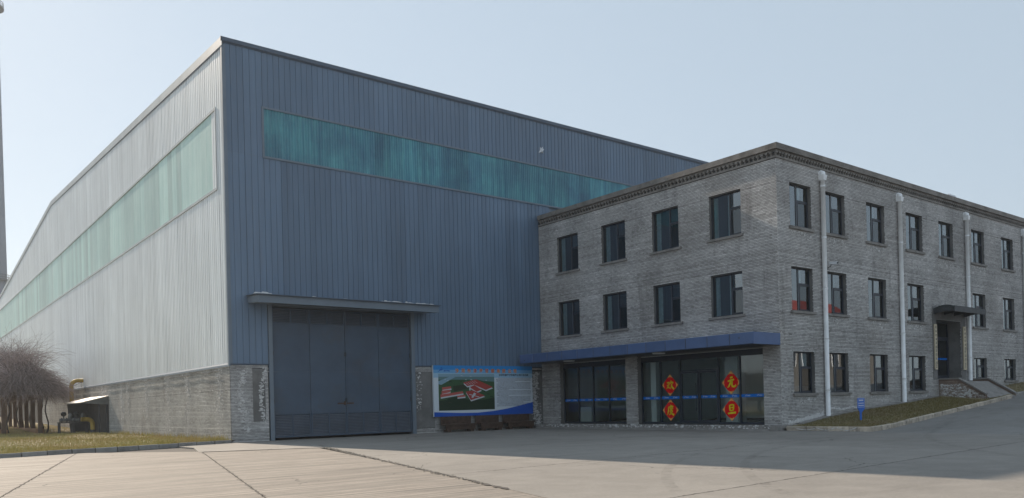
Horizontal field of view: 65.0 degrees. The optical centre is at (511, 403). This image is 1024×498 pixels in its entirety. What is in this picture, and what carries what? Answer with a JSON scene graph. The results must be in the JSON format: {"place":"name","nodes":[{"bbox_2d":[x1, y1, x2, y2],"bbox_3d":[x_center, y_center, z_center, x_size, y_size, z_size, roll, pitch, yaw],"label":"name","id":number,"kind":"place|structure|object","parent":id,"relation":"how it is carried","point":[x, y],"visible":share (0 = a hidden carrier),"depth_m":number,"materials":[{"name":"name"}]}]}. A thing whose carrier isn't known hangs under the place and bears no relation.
{"place":"outdoors","nodes":[
{"label":"outdoors","id":0,"kind":"place"},
{"bbox_2d":[0,417,233,453],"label":"lawn","id":1,"kind":"structure","parent":0,"point":[51,431],"depth_m":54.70,"materials":[{"name":"plant"}]},
{"bbox_2d":[0,395,45,433],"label":"pergola","id":2,"kind":"object","parent":1,"relation":"on","point":[33,429],"visible":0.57,"depth_m":67.75,"materials":[{"name":"white"}]},
{"bbox_2d":[0,341,47,426],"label":"climbing vine","id":3,"kind":"object","parent":1,"relation":"on","point":[22,401],"visible":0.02,"depth_m":75.33,"materials":[{"name":"plant"}]},
{"bbox_2d":[0,327,62,426],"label":"bare tree","id":4,"kind":"object","parent":1,"relation":"on","point":[1,345],"visible":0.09,"depth_m":69.61,"materials":[{"name":"plant"}]},
{"bbox_2d":[0,331,76,432],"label":"bare trees","id":5,"kind":"object","parent":1,"relation":"on","point":[46,383],"visible":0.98,"depth_m":64.59,"materials":[{"name":"brown plant"}]},
{"bbox_2d":[57,422,75,433],"bbox_3d":[-35.028,1.938,63.209,1.170,0.950,0.800,-1,0,-38],"label":"steel table","id":6,"kind":"object","parent":1,"relation":"on","point":[59,427],"visible":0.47,"depth_m":62.87,"materials":[{"name":"grey metal"}]},
{"bbox_2d":[59,412,71,421],"bbox_3d":[-35.021,1.072,63.230,1.000,0.861,0.400,-1,0,-38],"label":"valve set","id":7,"kind":"object","parent":6,"relation":"on","point":[68,419],"visible":0.89,"depth_m":63.11,"materials":[{"name":"metal"}]},
{"bbox_2d":[70,422,88,432],"bbox_3d":[-33.738,1.906,62.694,1.170,0.950,0.800,-1,0,-38],"label":"steel table","id":8,"kind":"object","parent":1,"relation":"on","point":[86,427],"visible":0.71,"depth_m":62.63,"materials":[{"name":"grey metal"}]},
{"bbox_2d":[72,411,84,421],"bbox_3d":[-33.731,1.040,62.715,1.000,0.861,0.400,-1,0,-38],"label":"valve set","id":9,"kind":"object","parent":8,"relation":"on","point":[76,414],"visible":0.87,"depth_m":62.55,"materials":[{"name":"metal"}]},
{"bbox_2d":[62,396,108,432],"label":"gas shed","id":10,"kind":"structure","parent":1,"relation":"on","point":[96,409],"depth_m":65.03,"materials":[{"name":"metal"}]},
{"bbox_2d":[81,417,95,432],"bbox_3d":[-32.943,1.727,62.556,1.020,1.370,0.400,-1,0,-38],"label":"gas pipe","id":11,"kind":"object","parent":1,"relation":"on","point":[92,424],"visible":0.85,"depth_m":62.57,"materials":[{"name":"metal"}]},
{"bbox_2d":[110,429,228,443],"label":"grass tufts","id":12,"kind":"object","parent":1,"relation":"on","point":[216,438],"visible":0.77,"depth_m":39.67,"materials":[{"name":"green plant"}]},
{"bbox_2d":[103,406,763,455],"bbox_3d":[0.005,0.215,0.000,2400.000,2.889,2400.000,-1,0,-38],"label":"ground","id":13,"kind":"structure","parent":0,"point":[309,437],"depth_m":45.84,"materials":[{"name":"grey concrete"}]},
{"bbox_2d":[0,0,9,293],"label":"chimney","id":14,"kind":"object","parent":13,"relation":"on","point":[3,269],"visible":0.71,"depth_m":219.71,"materials":[{"name":"paint"}]},
{"bbox_2d":[0,440,231,457],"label":"kerb","id":15,"kind":"structure","parent":13,"relation":"on","point":[96,450],"depth_m":34.35,"materials":[{"name":"concrete"}]},
{"bbox_2d":[0,36,708,442],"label":"warehouse","id":16,"kind":"structure","parent":13,"relation":"on","point":[204,196],"depth_m":46.49,"materials":[{"name":"metal"}]},
{"bbox_2d":[69,379,83,401],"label":"gas pipe","id":17,"kind":"object","parent":16,"relation":"attached to","point":[75,381],"visible":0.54,"depth_m":68.98,"materials":[{"name":"metal"}]},
{"bbox_2d":[68,371,214,392],"bbox_3d":[-28.275,-1.376,58.191,0.025,0.193,42.482,-1,0,-38],"label":"cable","id":18,"kind":"object","parent":16,"relation":"attached to","point":[152,380],"visible":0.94,"depth_m":50.61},
{"bbox_2d":[253,292,433,304],"bbox_3d":[-8.622,-5.587,43.005,10.551,0.117,0.831,-1,0,-38],"label":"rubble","id":19,"kind":"object","parent":16,"relation":"on","point":[315,296],"visible":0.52,"depth_m":44.08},
{"bbox_2d":[432,365,532,416],"bbox_3d":[-1.697,-0.803,49.543,7.500,3.030,0.220,-1,0,-38],"label":"notice board","id":20,"kind":"object","parent":16,"relation":"attached to","point":[475,390],"visible":1,"depth_m":49.27,"materials":[{"name":"multicoloured plastic"}]},
{"bbox_2d":[520,142,1023,430],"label":"brick building","id":21,"kind":"structure","parent":13,"relation":"on","point":[698,284],"depth_m":45.05,"materials":[{"name":"brick"}]},
{"bbox_2d":[555,234,579,275],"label":"window","id":22,"kind":"structure","parent":21,"relation":"in","point":[574,250],"depth_m":50.36,"materials":[{"name":"grey metal"}]},
{"bbox_2d":[557,300,581,338],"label":"window","id":23,"kind":"structure","parent":21,"relation":"in","point":[576,316],"depth_m":50.33,"materials":[{"name":"grey metal"}]},
{"bbox_2d":[580,407,599,421],"bbox_3d":[4.944,0.709,51.456,0.800,1.000,1.250,-1,0,-38],"label":"display stand","id":24,"kind":"object","parent":21,"relation":"on","point":[586,414],"visible":0.71,"depth_m":51.11,"materials":[{"name":"white laminate"}]},
{"bbox_2d":[599,221,626,265],"bbox_3d":[6.052,-9.409,47.313,0.500,2.345,2.210,-1,0,-38],"label":"window","id":25,"kind":"structure","parent":21,"relation":"in","point":[621,255],"depth_m":47.19,"materials":[{"name":"black glass"}]},
{"bbox_2d":[601,292,628,332],"bbox_3d":[6.152,-5.341,47.313,0.500,2.245,2.210,-1,0,-38],"label":"window","id":26,"kind":"structure","parent":21,"relation":"in","point":[622,308],"depth_m":47.19,"materials":[{"name":"grey glass"}]},
{"bbox_2d":[649,207,681,254],"bbox_3d":[8.513,-9.470,44.160,0.500,2.345,2.210,-1,0,-38],"label":"window","id":27,"kind":"structure","parent":21,"relation":"in","point":[674,233],"depth_m":44.04,"materials":[{"name":"grey metal"}]},
{"bbox_2d":[651,283,682,326],"bbox_3d":[8.613,-5.401,44.160,0.500,2.245,2.210,-1,0,-38],"label":"window","id":28,"kind":"structure","parent":21,"relation":"in","point":[675,301],"depth_m":44.04,"materials":[{"name":"grey metal"}]},
{"bbox_2d":[662,375,677,395],"bbox_3d":[8.731,-1.015,44.428,0.018,1.200,1.160,-1,0,-38],"label":"poster","id":29,"kind":"object","parent":21,"relation":"attached to","point":[670,385],"visible":1,"depth_m":44.41,"materials":[{"name":"red paper"}]},
{"bbox_2d":[663,399,678,419],"bbox_3d":[8.765,0.364,44.428,0.018,1.200,1.160,-1,0,-38],"label":"poster","id":30,"kind":"object","parent":21,"relation":"attached to","point":[670,409],"visible":1,"depth_m":44.42,"materials":[{"name":"red paper"}]},
{"bbox_2d":[680,371,699,423],"bbox_3d":[9.577,-0.326,43.331,0.158,2.800,1.230,-1,0,-38],"label":"glass door","id":31,"kind":"structure","parent":21,"relation":"in","point":[681,377],"depth_m":43.32,"materials":[{"name":"grey metal"}]},
{"bbox_2d":[699,370,718,423],"bbox_3d":[10.349,-0.345,42.342,0.158,2.800,1.220,-1,0,-38],"label":"glass door","id":32,"kind":"structure","parent":21,"relation":"in","point":[701,396],"depth_m":42.43,"materials":[{"name":"grey metal"}]},
{"bbox_2d":[706,190,743,242],"bbox_3d":[10.943,-9.530,41.047,0.500,2.345,2.210,-1,0,-38],"label":"window","id":33,"kind":"structure","parent":21,"relation":"in","point":[734,213],"depth_m":40.91,"materials":[{"name":"grey metal"}]},
{"bbox_2d":[708,272,744,319],"bbox_3d":[11.043,-5.461,41.047,0.500,2.245,2.210,-1,0,-38],"label":"window","id":34,"kind":"structure","parent":21,"relation":"in","point":[736,294],"depth_m":40.91,"materials":[{"name":"grey glass"}]},
{"bbox_2d":[722,371,738,393],"bbox_3d":[11.229,-1.077,41.228,0.018,1.220,1.160,-1,0,-38],"label":"poster","id":35,"kind":"object","parent":21,"relation":"attached to","point":[730,382],"visible":1,"depth_m":41.21,"materials":[{"name":"red paper"}]},
{"bbox_2d":[722,398,739,420],"bbox_3d":[11.263,0.303,41.228,0.018,1.200,1.160,-1,0,-38],"label":"poster","id":36,"kind":"object","parent":21,"relation":"attached to","point":[731,409],"visible":1,"depth_m":41.23,"materials":[{"name":"red paper"}]},
{"bbox_2d":[789,184,814,232],"bbox_3d":[14.184,-9.700,39.907,2.110,2.265,0.500,-1,0,-38],"label":"window","id":37,"kind":"structure","parent":21,"relation":"in","point":[801,208],"depth_m":40.13,"materials":[{"name":"grey glass"}]},
{"bbox_2d":[791,267,816,314],"bbox_3d":[14.285,-5.576,39.907,2.110,2.275,0.500,-1,0,-38],"label":"window","id":38,"kind":"structure","parent":21,"relation":"in","point":[803,290],"depth_m":40.13,"materials":[{"name":"grey glass"}]},
{"bbox_2d":[793,352,818,395],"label":"window","id":39,"kind":"structure","parent":21,"relation":"in","point":[805,372],"depth_m":40.17,"materials":[{"name":"grey metal"}]},
{"bbox_2d":[827,261,838,269],"bbox_3d":[16.312,-7.039,40.906,0.155,0.370,0.653,-1,0,-30],"label":"security camera","id":40,"kind":"object","parent":21,"relation":"attached to","point":[833,263],"visible":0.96,"depth_m":40.89,"materials":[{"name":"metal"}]},
{"bbox_2d":[825,193,848,238],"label":"window","id":41,"kind":"structure","parent":21,"relation":"in","point":[835,215],"depth_m":42.10,"materials":[{"name":"grey glass"}]},
{"bbox_2d":[827,273,849,317],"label":"window","id":42,"kind":"structure","parent":21,"relation":"in","point":[836,293],"depth_m":42.07,"materials":[{"name":"grey metal"}]},
{"bbox_2d":[829,353,851,394],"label":"window","id":43,"kind":"structure","parent":21,"relation":"in","point":[839,372],"depth_m":42.07,"materials":[{"name":"grey glass"}]},
{"bbox_2d":[866,203,887,246],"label":"window","id":44,"kind":"structure","parent":21,"relation":"in","point":[875,224],"depth_m":44.63,"materials":[{"name":"grey glass"}]},
{"bbox_2d":[868,279,889,320],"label":"window","id":45,"kind":"structure","parent":21,"relation":"in","point":[877,298],"depth_m":44.61,"materials":[{"name":"grey glass"}]},
{"bbox_2d":[869,355,891,393],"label":"window","id":46,"kind":"structure","parent":21,"relation":"in","point":[879,372],"depth_m":44.60,"materials":[{"name":"grey glass"}]},
{"bbox_2d":[905,214,925,254],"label":"window","id":47,"kind":"structure","parent":21,"relation":"in","point":[914,244],"depth_m":47.34,"materials":[{"name":"grey glass"}]},
{"bbox_2d":[907,284,926,323],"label":"window","id":48,"kind":"structure","parent":21,"relation":"in","point":[915,302],"depth_m":47.35,"materials":[{"name":"grey glass"}]},
{"bbox_2d":[909,356,928,392],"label":"window","id":49,"kind":"structure","parent":21,"relation":"in","point":[916,372],"depth_m":47.31,"materials":[{"name":"grey glass"}]},
{"bbox_2d":[934,324,937,368],"bbox_3d":[25.467,-3.408,48.326,0.310,2.720,0.063,-1,0,-38],"label":"wall plaque","id":50,"kind":"object","parent":21,"relation":"attached to","point":[935,348],"depth_m":48.27,"materials":[{"name":"grey"}]},
{"bbox_2d":[937,338,948,377],"bbox_3d":[27.120,-2.834,50.627,1.556,2.510,0.152,-1,0,-38],"label":"entrance door","id":51,"kind":"structure","parent":21,"relation":"in","point":[946,340],"depth_m":51.01,"materials":[{"name":"grey metal"}]},
{"bbox_2d":[938,222,955,260],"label":"window","id":52,"kind":"structure","parent":21,"relation":"in","point":[945,240],"depth_m":49.84,"materials":[{"name":"grey metal"}]},
{"bbox_2d":[962,327,966,369],"bbox_3d":[28.576,-3.485,50.754,0.400,2.720,0.063,-1,0,-38],"label":"wall plaque","id":53,"kind":"object","parent":21,"relation":"attached to","point":[964,349],"depth_m":50.69,"materials":[{"name":"grey"}]},
{"bbox_2d":[971,231,987,266],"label":"window","id":54,"kind":"structure","parent":21,"relation":"in","point":[977,248],"depth_m":52.65,"materials":[{"name":"grey glass"}]},
{"bbox_2d":[974,358,984,377],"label":"window","id":55,"kind":"structure","parent":21,"relation":"in","point":[979,368],"depth_m":52.62,"materials":[{"name":"grey glass"}]},
{"bbox_2d":[972,294,988,329],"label":"window","id":56,"kind":"structure","parent":21,"relation":"in","point":[979,324],"depth_m":52.65,"materials":[{"name":"grey metal"}]},
{"bbox_2d":[1001,238,1015,272],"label":"window","id":57,"kind":"structure","parent":21,"relation":"in","point":[1006,254],"depth_m":55.55,"materials":[{"name":"grey metal"}]},
{"bbox_2d":[1003,299,1017,331],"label":"window","id":58,"kind":"structure","parent":21,"relation":"in","point":[1008,313],"depth_m":55.52,"materials":[{"name":"grey glass"}]},
{"bbox_2d":[1004,359,1018,381],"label":"window","id":59,"kind":"structure","parent":21,"relation":"in","point":[1009,369],"depth_m":55.48,"materials":[{"name":"grey glass"}]},
{"bbox_2d":[0,428,1023,497],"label":"concrete yard","id":60,"kind":"structure","parent":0,"point":[563,463],"depth_m":20.17,"materials":[{"name":"concrete"}]},
{"bbox_2d":[441,416,476,431],"bbox_3d":[-3.169,1.218,47.885,2.200,0.920,0.600,-1,0,-38],"label":"bench","id":61,"kind":"object","parent":60,"relation":"on","point":[459,422],"visible":0.94,"depth_m":47.89,"materials":[{"name":"brown wood"}]},
{"bbox_2d":[475,415,503,430],"bbox_3d":[-1.357,1.174,49.300,1.800,0.920,0.600,-1,0,-38],"label":"bench","id":62,"kind":"object","parent":60,"relation":"on","point":[487,421],"visible":0.97,"depth_m":49.27,"materials":[{"name":"brown wood"}]},
{"bbox_2d":[503,414,534,428],"bbox_3d":[0.435,1.130,50.700,2.150,0.920,0.600,-1,0,-38],"label":"bench","id":63,"kind":"object","parent":60,"relation":"on","point":[516,420],"visible":0.91,"depth_m":50.66,"materials":[{"name":"brown wood"}]},
{"bbox_2d":[0,0,1023,278],"label":"sky","id":64,"kind":"structure","parent":0,"point":[929,94],"materials":[{"name":"blue"}]},
{"bbox_2d":[798,396,939,423],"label":"path","id":65,"kind":"structure","parent":0,"point":[850,411],"depth_m":42.80,"materials":[{"name":"concrete"}]},
{"bbox_2d":[784,394,1023,433],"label":"road","id":66,"kind":"structure","parent":0,"point":[1004,417],"depth_m":36.31,"materials":[{"name":"concrete"}]},
{"bbox_2d":[799,427,855,430],"bbox_3d":[14.162,1.144,36.352,0.010,0.168,2.933,-1,0,-38],"label":"lime crust","id":67,"kind":"object","parent":66,"relation":"on","point":[829,429],"visible":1,"depth_m":36.20},
{"bbox_2d":[786,395,1011,431],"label":"kerb","id":68,"kind":"structure","parent":66,"relation":"on","point":[902,422],"depth_m":37.55,"materials":[{"name":"concrete"}]},
{"bbox_2d":[793,382,1023,426],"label":"lawn","id":69,"kind":"structure","parent":0,"point":[957,398],"depth_m":40.93,"materials":[{"name":"plant"}]},
{"bbox_2d":[857,398,864,419],"bbox_3d":[16.781,0.314,38.669,0.690,1.170,0.045,-1,0,-38],"label":"lawn sign","id":70,"kind":"object","parent":69,"relation":"on","point":[860,404],"visible":0.97,"depth_m":38.63,"materials":[{"name":"blue metal"}]}
]}

